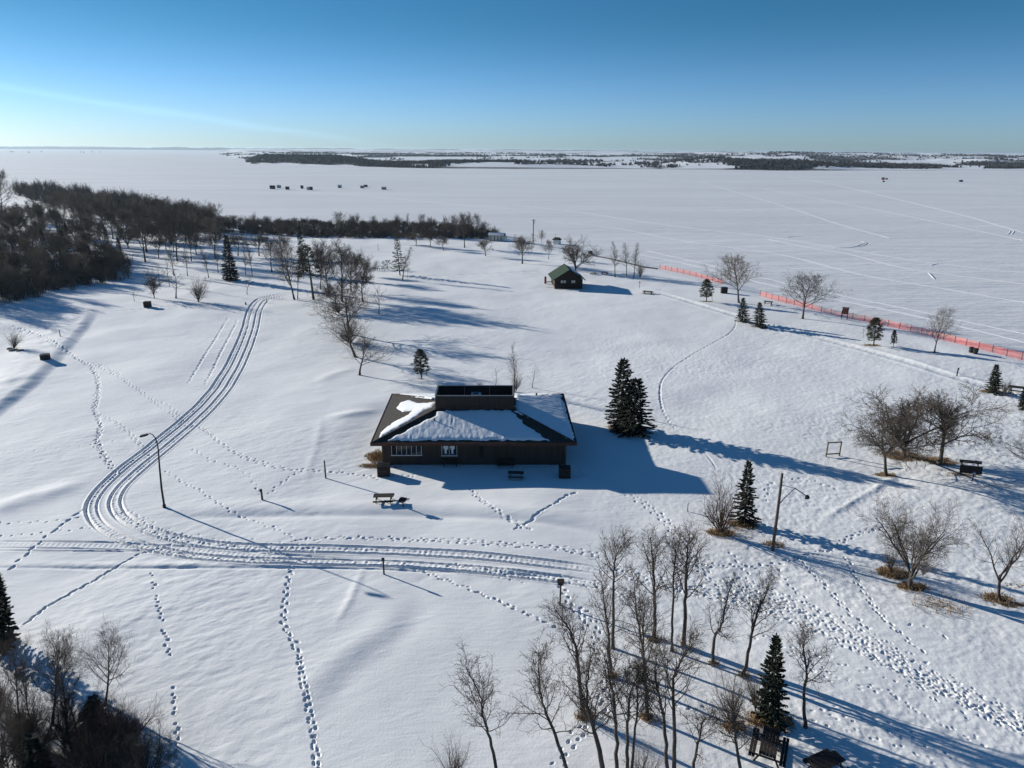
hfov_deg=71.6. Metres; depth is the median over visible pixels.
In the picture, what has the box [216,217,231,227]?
bare tree
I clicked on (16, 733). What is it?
bare tree
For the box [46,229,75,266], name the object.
bare tree
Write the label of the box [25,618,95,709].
bare tree
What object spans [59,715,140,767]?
bare shrub
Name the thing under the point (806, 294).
bare tree
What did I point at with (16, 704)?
bare shrub
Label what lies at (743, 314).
spruce tree
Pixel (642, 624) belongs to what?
bare poplar
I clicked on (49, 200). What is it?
bare tree
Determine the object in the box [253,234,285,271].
bare tree
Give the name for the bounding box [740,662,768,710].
bare shrub
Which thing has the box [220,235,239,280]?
spruce tree
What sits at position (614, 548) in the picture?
bare poplar
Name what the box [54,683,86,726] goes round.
bare tree
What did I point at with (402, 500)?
park grill
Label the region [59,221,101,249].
bare tree
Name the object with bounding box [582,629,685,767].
bare poplar
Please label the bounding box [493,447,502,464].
door
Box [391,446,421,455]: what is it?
window
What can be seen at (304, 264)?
pine tree
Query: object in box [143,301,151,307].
litter crate
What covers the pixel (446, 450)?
window
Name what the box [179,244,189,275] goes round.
bare tree
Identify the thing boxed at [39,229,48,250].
spruce tree
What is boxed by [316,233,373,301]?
bare tree
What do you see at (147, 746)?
bare shrub
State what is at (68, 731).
bare tree
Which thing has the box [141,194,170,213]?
bare tree
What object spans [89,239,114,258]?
bare tree
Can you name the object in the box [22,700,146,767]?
bare shrub
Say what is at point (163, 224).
bare tree
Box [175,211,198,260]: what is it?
bare tree
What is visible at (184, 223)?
bare tree
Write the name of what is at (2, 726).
bare tree
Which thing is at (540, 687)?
bare poplar
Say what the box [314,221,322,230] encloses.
bare tree
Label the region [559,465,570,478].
litter crate
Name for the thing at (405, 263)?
bare tree
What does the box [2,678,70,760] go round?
bare tree
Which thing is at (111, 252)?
bare tree
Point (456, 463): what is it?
bench
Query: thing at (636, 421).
spruce tree
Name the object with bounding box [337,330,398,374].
bare tree
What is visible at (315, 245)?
bare tree
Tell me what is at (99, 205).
bare tree
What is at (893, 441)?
bare tree
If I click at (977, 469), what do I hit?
picnic table
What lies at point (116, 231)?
bare tree
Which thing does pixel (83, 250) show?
bare tree
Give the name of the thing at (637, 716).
bare poplar
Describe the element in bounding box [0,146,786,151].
horizon hills
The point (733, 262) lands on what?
bare tree
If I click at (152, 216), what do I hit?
bare tree
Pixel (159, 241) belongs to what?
bare tree
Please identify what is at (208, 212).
bare tree
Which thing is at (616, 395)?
spruce tree
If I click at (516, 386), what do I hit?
bare shrub
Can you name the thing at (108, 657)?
bare tree
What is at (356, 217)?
bare tree
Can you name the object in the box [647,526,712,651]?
bare poplar
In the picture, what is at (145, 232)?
bare tree
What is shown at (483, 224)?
bare tree
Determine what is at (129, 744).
bare shrub
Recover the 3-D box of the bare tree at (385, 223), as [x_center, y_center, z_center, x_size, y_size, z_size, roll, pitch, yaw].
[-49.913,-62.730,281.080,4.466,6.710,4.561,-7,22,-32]
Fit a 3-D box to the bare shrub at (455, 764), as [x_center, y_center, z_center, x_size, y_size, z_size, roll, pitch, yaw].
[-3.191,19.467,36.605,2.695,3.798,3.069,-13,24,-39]
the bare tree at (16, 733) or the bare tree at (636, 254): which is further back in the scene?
the bare tree at (636, 254)
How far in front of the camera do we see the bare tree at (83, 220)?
245.55 m
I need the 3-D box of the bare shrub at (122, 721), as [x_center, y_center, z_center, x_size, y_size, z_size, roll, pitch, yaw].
[-21.058,18.697,38.178,4.716,4.365,4.412,1,20,-25]
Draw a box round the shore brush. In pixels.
[201,215,505,238]
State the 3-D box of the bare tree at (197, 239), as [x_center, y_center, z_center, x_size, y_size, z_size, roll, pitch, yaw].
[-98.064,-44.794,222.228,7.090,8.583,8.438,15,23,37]
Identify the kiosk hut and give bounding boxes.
[552,234,561,244]
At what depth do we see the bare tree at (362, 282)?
155.98 m
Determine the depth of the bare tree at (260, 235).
219.99 m
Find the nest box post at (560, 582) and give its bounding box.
[557,579,564,604]
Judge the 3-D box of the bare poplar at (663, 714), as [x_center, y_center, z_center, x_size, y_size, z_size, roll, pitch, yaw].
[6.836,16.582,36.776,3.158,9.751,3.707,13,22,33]
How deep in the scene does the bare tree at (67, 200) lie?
344.03 m
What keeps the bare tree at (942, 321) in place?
on the snow ground at (286, 623)
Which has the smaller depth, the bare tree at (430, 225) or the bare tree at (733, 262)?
the bare tree at (733, 262)
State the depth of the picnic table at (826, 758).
38.31 m
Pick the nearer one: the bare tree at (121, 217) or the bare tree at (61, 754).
the bare tree at (61, 754)
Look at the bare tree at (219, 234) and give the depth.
213.65 m
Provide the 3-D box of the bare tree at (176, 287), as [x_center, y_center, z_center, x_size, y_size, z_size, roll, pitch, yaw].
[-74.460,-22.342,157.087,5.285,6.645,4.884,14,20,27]
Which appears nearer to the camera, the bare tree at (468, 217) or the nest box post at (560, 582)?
the nest box post at (560, 582)
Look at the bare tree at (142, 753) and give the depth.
36.37 m
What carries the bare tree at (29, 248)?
on the snow ground at (286, 623)
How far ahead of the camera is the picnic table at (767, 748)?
39.19 m
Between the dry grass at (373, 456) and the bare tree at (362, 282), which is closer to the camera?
the dry grass at (373, 456)
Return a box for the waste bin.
[973,348,978,353]
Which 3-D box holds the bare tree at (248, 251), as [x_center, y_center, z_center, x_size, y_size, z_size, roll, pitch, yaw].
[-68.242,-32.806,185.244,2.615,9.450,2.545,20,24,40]
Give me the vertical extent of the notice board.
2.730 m
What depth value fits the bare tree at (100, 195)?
359.35 m
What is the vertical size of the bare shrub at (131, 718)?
4.575 m
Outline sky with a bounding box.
[0,0,1023,152]
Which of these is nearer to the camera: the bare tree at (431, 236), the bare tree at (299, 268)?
the bare tree at (299, 268)
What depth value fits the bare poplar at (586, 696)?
35.91 m
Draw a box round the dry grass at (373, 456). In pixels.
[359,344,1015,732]
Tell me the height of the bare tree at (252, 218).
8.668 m
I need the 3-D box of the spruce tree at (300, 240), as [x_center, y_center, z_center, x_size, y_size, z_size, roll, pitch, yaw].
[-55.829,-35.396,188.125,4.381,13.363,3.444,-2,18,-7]
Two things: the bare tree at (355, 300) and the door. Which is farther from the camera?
the bare tree at (355, 300)
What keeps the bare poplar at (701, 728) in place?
on the snow ground at (286, 623)
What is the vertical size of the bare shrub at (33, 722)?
5.268 m
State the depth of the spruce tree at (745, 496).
63.12 m
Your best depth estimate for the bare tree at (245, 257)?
187.04 m
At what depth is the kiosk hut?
265.47 m
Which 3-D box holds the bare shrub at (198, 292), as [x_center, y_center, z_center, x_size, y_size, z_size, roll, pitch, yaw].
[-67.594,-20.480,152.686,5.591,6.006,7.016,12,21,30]
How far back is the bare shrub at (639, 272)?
187.49 m
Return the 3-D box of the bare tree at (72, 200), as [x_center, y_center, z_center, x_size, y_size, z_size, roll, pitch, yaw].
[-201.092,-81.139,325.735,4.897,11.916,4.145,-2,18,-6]
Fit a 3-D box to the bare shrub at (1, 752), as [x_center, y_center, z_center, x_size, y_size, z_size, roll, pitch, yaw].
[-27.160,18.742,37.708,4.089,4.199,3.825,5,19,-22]
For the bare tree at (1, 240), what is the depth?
210.47 m
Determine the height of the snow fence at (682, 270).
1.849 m
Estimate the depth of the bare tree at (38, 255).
175.99 m
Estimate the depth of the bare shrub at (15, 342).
118.36 m
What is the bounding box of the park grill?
[389,497,409,506]
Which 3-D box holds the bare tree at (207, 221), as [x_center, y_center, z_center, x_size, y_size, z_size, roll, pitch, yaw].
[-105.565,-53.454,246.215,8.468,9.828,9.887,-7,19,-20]
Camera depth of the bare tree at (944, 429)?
73.44 m
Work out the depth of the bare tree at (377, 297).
143.06 m
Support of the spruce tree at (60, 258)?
on the snow ground at (286, 623)
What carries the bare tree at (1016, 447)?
on the snow ground at (286, 623)
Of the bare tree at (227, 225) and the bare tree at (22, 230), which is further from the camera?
the bare tree at (227, 225)
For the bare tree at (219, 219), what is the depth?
288.90 m
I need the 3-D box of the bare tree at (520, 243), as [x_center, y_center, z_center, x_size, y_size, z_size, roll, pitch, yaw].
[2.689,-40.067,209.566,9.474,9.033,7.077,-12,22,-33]
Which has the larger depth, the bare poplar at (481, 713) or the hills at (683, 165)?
the hills at (683, 165)
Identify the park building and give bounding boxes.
[370,385,576,464]
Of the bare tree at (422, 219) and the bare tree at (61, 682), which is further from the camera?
the bare tree at (422, 219)
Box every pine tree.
[293,244,321,299]
[410,349,431,378]
[699,279,714,301]
[866,317,884,345]
[890,330,896,346]
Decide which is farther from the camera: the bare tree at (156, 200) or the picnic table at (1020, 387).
the bare tree at (156, 200)
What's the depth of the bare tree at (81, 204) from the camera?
305.08 m
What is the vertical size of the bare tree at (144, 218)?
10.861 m
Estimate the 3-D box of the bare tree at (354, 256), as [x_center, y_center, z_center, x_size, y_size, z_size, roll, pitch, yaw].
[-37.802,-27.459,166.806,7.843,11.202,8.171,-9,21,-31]
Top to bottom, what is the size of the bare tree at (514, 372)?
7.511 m
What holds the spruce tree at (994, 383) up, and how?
on the snow ground at (286, 623)
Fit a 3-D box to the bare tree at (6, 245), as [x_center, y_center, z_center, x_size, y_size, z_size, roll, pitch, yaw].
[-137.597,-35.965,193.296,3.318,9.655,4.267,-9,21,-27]
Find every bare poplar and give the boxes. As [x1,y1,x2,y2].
[437,636,518,767]
[487,628,591,767]
[535,632,642,767]
[539,591,603,719]
[581,565,637,675]
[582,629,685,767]
[586,525,642,649]
[597,639,664,767]
[607,583,676,719]
[608,557,673,650]
[618,651,661,767]
[622,523,687,638]
[631,631,680,767]
[640,613,713,767]
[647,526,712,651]
[657,513,715,646]
[676,699,725,767]
[703,567,745,662]
[706,693,766,767]
[732,561,790,676]
[778,614,837,728]
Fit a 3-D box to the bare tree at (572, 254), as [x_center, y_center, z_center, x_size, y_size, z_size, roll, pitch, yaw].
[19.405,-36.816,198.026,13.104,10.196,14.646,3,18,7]
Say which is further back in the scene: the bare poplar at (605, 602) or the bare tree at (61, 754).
the bare poplar at (605, 602)
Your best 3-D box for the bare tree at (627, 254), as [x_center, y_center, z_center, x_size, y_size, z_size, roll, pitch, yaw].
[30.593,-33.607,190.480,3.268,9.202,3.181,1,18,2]
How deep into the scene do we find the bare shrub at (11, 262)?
189.60 m
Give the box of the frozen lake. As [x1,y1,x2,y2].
[0,149,1023,353]
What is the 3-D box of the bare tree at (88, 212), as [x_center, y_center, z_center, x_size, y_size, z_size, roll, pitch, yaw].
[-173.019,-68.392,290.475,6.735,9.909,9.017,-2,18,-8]
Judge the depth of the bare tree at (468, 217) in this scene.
271.65 m
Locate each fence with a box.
[593,255,657,268]
[660,265,721,282]
[760,291,1023,359]
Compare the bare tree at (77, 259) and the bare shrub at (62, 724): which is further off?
the bare tree at (77, 259)
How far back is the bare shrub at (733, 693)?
40.68 m
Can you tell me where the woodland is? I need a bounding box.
[7,177,216,219]
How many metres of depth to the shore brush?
283.77 m
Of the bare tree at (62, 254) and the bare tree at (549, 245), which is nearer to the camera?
the bare tree at (62, 254)
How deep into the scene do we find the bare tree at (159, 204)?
290.49 m
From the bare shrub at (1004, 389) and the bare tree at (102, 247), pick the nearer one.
the bare shrub at (1004, 389)
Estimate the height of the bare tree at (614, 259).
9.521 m
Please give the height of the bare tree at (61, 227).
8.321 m
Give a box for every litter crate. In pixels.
[39,353,50,359]
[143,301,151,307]
[377,462,390,476]
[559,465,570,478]
[720,287,727,293]
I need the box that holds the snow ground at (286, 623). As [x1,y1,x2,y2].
[0,187,1023,767]
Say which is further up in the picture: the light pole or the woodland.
the woodland
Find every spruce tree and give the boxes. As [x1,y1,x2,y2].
[0,573,20,655]
[16,731,55,767]
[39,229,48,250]
[58,249,64,268]
[60,230,71,262]
[63,222,72,248]
[78,693,112,750]
[79,262,87,284]
[103,226,110,244]
[115,237,124,258]
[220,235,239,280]
[296,225,310,273]
[391,239,403,274]
[604,357,634,431]
[611,377,656,437]
[729,460,761,526]
[735,297,750,322]
[748,302,767,328]
[749,632,789,733]
[984,364,1003,395]
[1017,387,1023,409]
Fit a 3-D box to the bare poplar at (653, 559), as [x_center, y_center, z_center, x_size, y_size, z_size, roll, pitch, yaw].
[9.395,13.565,46.914,3.643,9.122,4.698,-7,20,-22]
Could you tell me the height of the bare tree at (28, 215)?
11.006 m
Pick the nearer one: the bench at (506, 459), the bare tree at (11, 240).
the bench at (506, 459)
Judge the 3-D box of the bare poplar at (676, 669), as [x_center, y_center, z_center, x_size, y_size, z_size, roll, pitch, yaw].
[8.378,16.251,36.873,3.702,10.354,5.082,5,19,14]
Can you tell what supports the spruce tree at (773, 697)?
on the snow ground at (286, 623)
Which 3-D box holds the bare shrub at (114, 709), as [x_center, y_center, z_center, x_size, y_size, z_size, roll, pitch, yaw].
[-22.048,18.578,39.133,3.009,3.823,3.217,-6,24,-41]
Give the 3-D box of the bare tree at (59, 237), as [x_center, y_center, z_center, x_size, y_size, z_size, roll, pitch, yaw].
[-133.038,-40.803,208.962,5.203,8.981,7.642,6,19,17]
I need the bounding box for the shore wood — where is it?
[219,151,1023,170]
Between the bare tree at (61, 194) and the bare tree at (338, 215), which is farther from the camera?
the bare tree at (61, 194)
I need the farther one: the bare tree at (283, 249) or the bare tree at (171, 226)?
the bare tree at (171, 226)
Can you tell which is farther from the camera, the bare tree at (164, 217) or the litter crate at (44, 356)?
the bare tree at (164, 217)
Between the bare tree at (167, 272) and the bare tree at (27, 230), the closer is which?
the bare tree at (167, 272)
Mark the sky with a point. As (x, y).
(887, 76)
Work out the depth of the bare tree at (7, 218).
253.83 m
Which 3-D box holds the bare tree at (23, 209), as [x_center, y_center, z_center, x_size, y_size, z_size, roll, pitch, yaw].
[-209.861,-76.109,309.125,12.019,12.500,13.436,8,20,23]
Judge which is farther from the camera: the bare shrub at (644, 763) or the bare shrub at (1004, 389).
the bare shrub at (1004, 389)
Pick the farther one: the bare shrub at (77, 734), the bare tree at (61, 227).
the bare tree at (61, 227)
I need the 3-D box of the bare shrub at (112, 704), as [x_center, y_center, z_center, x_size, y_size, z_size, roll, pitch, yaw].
[-22.965,18.761,40.335,2.884,2.675,3.654,5,19,14]
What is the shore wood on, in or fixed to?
on the hills at (683, 165)
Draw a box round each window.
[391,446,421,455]
[441,446,457,455]
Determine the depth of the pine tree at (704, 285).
156.76 m
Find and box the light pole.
[771,473,809,550]
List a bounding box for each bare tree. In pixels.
[0,169,21,204]
[0,206,28,230]
[0,209,31,226]
[0,222,16,244]
[0,232,9,244]
[0,242,11,260]
[0,264,26,299]
[0,627,44,716]
[0,646,46,723]
[0,681,20,701]
[0,689,49,731]
[0,695,34,767]
[0,720,39,767]
[1,235,13,260]
[1,692,67,762]
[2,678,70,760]
[3,232,25,249]
[7,201,28,215]
[7,202,20,212]
[7,717,101,767]
[8,237,39,258]
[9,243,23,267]
[13,221,38,245]
[13,223,23,241]
[19,225,26,238]
[20,246,48,272]
[21,195,48,219]
[22,242,49,266]
[25,201,52,224]
[25,215,52,243]
[25,222,49,245]
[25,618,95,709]
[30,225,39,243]
[34,632,97,730]
[37,668,117,754]
[38,207,67,224]
[43,190,64,208]
[43,195,62,217]
[43,709,104,747]
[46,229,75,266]
[47,232,68,251]
[51,214,65,229]
[52,223,76,239]
[54,191,67,205]
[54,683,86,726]
[55,210,86,240]
[58,243,75,274]
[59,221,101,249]
[61,190,75,207]
[61,703,114,767]
[62,191,88,207]
[65,200,89,217]
[65,236,94,259]
[66,251,93,274]
[68,616,143,704]
[69,194,75,209]
[70,202,94,223]
[74,241,98,262]
[78,213,103,236]
[81,205,96,219]
[83,189,114,202]
[88,192,116,203]
[89,200,110,219]
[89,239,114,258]
[90,230,97,248]
[92,208,123,238]
[93,221,108,244]
[94,224,103,244]
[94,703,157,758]
[101,242,126,272]
[101,705,183,767]
[107,219,140,247]
[111,207,133,238]
[115,229,123,253]
[116,214,159,251]
[119,196,143,207]
[122,206,170,261]
[130,193,162,213]
[133,214,153,240]
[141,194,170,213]
[141,267,170,297]
[144,230,170,258]
[146,213,165,237]
[151,210,178,226]
[152,200,175,217]
[152,220,170,249]
[156,206,196,260]
[162,254,172,286]
[164,222,182,251]
[164,244,178,275]
[166,273,186,297]
[173,202,201,219]
[174,216,199,242]
[174,219,205,246]
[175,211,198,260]
[177,198,189,213]
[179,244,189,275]
[187,227,207,254]
[189,201,219,227]
[193,223,228,258]
[198,202,230,227]
[199,216,217,243]
[199,246,208,277]
[210,246,222,272]
[214,215,228,224]
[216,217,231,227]
[224,215,240,231]
[228,230,252,255]
[238,243,248,274]
[241,230,269,255]
[245,240,254,276]
[250,214,256,225]
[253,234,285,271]
[265,241,309,299]
[267,232,291,252]
[272,222,288,229]
[292,251,303,298]
[294,221,309,231]
[303,284,383,330]
[308,245,337,288]
[309,237,336,288]
[310,310,374,357]
[311,276,347,300]
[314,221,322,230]
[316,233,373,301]
[332,211,346,228]
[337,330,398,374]
[338,245,369,291]
[339,263,374,300]
[346,214,355,228]
[354,213,364,229]
[359,254,382,272]
[369,215,376,231]
[374,286,383,313]
[380,217,391,228]
[388,216,401,228]
[391,231,405,242]
[400,247,411,279]
[405,231,424,245]
[416,214,432,229]
[424,230,438,246]
[426,216,437,231]
[433,235,448,249]
[442,215,448,229]
[448,216,455,228]
[451,214,472,247]
[453,212,467,227]
[460,214,474,229]
[468,213,482,237]
[475,237,493,255]
[478,220,490,238]
[506,342,520,391]
[507,233,535,263]
[537,230,546,244]
[540,239,554,258]
[560,235,602,269]
[610,241,623,276]
[622,244,630,275]
[630,243,639,277]
[698,252,768,302]
[780,272,856,318]
[834,396,924,474]
[836,484,977,588]
[846,382,1014,470]
[894,381,1010,465]
[923,304,966,352]
[962,505,1023,599]
[968,406,1023,462]
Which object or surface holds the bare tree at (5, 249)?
on the snow ground at (286, 623)
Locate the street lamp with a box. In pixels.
[139,433,165,507]
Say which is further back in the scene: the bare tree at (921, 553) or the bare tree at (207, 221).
the bare tree at (207, 221)
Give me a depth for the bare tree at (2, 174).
345.80 m
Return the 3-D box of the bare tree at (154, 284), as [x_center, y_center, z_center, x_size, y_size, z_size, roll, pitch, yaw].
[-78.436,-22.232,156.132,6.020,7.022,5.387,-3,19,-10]
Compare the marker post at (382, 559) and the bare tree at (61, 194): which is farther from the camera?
the bare tree at (61, 194)
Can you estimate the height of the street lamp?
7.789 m
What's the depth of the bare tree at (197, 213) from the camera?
284.16 m
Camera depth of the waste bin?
117.99 m
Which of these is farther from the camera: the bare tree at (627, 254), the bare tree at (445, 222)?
the bare tree at (445, 222)
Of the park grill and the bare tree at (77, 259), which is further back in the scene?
the bare tree at (77, 259)
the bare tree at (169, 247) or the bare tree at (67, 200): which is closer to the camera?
the bare tree at (169, 247)
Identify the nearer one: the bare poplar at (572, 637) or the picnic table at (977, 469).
the bare poplar at (572, 637)
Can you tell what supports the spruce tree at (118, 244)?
on the snow ground at (286, 623)
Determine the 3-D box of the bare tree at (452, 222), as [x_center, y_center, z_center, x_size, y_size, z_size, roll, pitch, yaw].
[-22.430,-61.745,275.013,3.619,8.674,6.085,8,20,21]
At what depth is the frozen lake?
423.33 m
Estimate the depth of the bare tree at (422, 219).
276.53 m
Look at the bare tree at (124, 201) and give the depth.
326.01 m
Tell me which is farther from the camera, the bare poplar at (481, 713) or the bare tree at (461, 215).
the bare tree at (461, 215)
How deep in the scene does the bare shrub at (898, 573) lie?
55.34 m
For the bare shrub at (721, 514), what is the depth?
61.12 m
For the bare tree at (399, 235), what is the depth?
250.63 m
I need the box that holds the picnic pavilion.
[487,233,505,240]
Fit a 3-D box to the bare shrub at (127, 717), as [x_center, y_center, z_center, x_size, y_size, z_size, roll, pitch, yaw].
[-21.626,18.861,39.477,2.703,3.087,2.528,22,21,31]
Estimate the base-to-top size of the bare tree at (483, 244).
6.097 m
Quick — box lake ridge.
[649,230,1014,279]
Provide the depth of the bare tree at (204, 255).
182.65 m
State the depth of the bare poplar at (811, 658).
39.59 m
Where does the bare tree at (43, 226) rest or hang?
on the snow ground at (286, 623)
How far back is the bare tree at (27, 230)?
238.42 m
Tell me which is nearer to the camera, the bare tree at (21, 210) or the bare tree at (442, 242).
the bare tree at (442, 242)
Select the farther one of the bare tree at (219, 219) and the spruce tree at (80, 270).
the bare tree at (219, 219)
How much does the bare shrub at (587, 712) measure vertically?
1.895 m
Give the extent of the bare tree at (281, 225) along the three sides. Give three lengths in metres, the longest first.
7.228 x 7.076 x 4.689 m
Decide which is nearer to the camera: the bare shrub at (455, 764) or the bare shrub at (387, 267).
the bare shrub at (455, 764)
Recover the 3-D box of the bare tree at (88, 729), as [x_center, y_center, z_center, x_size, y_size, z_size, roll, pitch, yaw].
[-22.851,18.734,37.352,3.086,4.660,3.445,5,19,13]
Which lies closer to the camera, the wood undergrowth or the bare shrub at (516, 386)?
the bare shrub at (516, 386)
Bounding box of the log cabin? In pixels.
[548,264,585,288]
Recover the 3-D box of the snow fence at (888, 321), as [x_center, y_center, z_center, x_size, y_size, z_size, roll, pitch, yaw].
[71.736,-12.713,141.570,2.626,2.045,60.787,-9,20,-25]
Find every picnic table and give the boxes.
[373,493,394,503]
[508,471,523,479]
[748,725,789,767]
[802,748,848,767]
[959,459,982,474]
[1009,385,1022,393]
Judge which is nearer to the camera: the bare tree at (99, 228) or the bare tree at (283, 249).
the bare tree at (283, 249)
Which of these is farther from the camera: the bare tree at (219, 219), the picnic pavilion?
the bare tree at (219, 219)
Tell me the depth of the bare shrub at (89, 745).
37.04 m
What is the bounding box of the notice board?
[841,307,849,318]
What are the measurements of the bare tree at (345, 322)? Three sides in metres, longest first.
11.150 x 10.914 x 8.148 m
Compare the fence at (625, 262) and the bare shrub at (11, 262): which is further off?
the fence at (625, 262)
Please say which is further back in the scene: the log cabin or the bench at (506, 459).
the log cabin
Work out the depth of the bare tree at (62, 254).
172.28 m
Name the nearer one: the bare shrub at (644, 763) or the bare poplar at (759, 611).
the bare shrub at (644, 763)
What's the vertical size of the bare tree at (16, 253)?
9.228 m
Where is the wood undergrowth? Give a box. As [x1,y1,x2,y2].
[0,243,133,302]
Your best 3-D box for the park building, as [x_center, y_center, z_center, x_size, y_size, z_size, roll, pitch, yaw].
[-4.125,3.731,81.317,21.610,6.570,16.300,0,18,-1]
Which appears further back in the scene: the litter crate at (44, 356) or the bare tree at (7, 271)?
the bare tree at (7, 271)
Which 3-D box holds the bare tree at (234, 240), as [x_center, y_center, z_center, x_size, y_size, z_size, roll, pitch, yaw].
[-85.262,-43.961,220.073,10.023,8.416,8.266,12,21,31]
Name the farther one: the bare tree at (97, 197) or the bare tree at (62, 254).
the bare tree at (97, 197)
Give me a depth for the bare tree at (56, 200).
349.25 m
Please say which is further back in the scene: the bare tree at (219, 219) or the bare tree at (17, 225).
the bare tree at (219, 219)
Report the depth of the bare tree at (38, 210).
267.99 m
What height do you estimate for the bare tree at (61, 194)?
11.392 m
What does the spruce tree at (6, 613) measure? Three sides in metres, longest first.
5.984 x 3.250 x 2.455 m
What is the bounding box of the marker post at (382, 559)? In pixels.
[381,558,384,574]
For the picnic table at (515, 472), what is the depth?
72.26 m
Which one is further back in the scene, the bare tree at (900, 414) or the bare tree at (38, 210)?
the bare tree at (38, 210)
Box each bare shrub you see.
[0,328,24,348]
[0,658,32,715]
[0,683,46,733]
[0,702,40,767]
[2,685,62,749]
[6,255,28,268]
[13,266,36,282]
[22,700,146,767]
[24,696,116,767]
[45,708,151,767]
[47,690,86,746]
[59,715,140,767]
[74,720,163,767]
[75,692,166,764]
[77,684,146,737]
[82,688,137,728]
[90,263,107,281]
[90,688,167,754]
[107,694,150,730]
[108,725,180,767]
[185,275,210,301]
[323,300,349,313]
[329,325,361,342]
[381,260,396,269]
[418,726,476,767]
[503,369,523,389]
[573,693,600,721]
[610,731,670,767]
[634,260,648,276]
[695,466,748,534]
[695,650,756,746]
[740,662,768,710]
[869,542,906,571]
[889,565,906,580]
[992,375,1014,395]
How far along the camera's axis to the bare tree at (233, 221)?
283.00 m
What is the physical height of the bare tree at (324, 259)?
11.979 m
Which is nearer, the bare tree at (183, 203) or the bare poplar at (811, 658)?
the bare poplar at (811, 658)
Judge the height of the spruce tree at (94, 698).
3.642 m
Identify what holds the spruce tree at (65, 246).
on the snow ground at (286, 623)
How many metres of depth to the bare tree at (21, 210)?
309.73 m
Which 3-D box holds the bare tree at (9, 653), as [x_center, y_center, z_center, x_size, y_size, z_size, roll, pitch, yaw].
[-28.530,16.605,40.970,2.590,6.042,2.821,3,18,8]
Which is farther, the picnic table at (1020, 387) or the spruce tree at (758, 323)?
the spruce tree at (758, 323)
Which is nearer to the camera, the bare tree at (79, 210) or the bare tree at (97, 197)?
the bare tree at (79, 210)
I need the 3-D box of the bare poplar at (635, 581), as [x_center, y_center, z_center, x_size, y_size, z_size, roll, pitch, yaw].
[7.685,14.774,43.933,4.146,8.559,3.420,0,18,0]
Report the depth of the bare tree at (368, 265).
178.39 m
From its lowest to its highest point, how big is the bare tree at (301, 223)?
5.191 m
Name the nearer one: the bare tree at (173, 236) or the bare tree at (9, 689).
the bare tree at (9, 689)
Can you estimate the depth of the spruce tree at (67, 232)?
234.03 m
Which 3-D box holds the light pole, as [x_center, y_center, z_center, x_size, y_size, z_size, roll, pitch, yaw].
[22.975,10.842,58.454,2.494,7.502,0.394,3,18,9]
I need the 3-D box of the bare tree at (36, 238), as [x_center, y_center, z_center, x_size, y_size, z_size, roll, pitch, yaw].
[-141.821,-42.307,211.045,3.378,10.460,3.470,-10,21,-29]
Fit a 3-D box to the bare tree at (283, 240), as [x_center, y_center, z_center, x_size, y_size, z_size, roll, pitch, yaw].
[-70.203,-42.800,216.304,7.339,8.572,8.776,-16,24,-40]
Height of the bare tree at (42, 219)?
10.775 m
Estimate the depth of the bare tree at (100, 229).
235.75 m
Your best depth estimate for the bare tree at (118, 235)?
222.90 m
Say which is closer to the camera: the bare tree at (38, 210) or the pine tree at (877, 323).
the pine tree at (877, 323)
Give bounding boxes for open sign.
[825,441,841,456]
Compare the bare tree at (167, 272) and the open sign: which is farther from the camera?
the bare tree at (167, 272)
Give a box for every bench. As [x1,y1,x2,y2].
[441,458,458,466]
[497,458,514,467]
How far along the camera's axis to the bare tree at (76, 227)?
247.40 m
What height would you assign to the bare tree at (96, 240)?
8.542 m
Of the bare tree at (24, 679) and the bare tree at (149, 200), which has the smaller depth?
the bare tree at (24, 679)
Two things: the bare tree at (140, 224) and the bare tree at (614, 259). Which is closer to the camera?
the bare tree at (614, 259)
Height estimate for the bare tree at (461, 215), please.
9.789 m
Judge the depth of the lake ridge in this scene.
265.55 m
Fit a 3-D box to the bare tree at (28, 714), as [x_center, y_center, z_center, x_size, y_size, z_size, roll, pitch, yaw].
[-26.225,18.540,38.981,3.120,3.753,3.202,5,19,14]
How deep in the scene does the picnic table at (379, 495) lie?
67.01 m
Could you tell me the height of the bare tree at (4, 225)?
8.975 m
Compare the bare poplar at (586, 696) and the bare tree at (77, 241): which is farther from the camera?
the bare tree at (77, 241)
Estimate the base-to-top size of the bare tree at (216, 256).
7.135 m
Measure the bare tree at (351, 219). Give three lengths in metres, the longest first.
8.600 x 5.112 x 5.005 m
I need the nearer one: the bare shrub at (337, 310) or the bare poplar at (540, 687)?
the bare poplar at (540, 687)
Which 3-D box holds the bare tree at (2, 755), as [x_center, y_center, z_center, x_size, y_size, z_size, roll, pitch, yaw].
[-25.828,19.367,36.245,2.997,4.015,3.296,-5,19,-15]
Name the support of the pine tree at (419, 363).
on the snow ground at (286, 623)
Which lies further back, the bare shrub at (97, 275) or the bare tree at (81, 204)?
the bare tree at (81, 204)
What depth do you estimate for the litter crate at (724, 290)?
167.87 m
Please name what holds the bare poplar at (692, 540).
on the snow ground at (286, 623)
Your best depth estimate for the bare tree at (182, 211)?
273.25 m
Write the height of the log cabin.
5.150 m
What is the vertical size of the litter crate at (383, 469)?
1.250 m
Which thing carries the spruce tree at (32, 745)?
on the snow ground at (286, 623)
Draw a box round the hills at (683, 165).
[215,149,1023,170]
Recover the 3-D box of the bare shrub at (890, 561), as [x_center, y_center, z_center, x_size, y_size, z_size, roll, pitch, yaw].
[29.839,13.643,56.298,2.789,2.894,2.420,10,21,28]
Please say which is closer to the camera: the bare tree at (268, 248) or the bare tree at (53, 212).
the bare tree at (268, 248)
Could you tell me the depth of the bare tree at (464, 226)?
242.61 m
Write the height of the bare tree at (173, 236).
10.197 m
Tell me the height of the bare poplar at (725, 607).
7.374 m

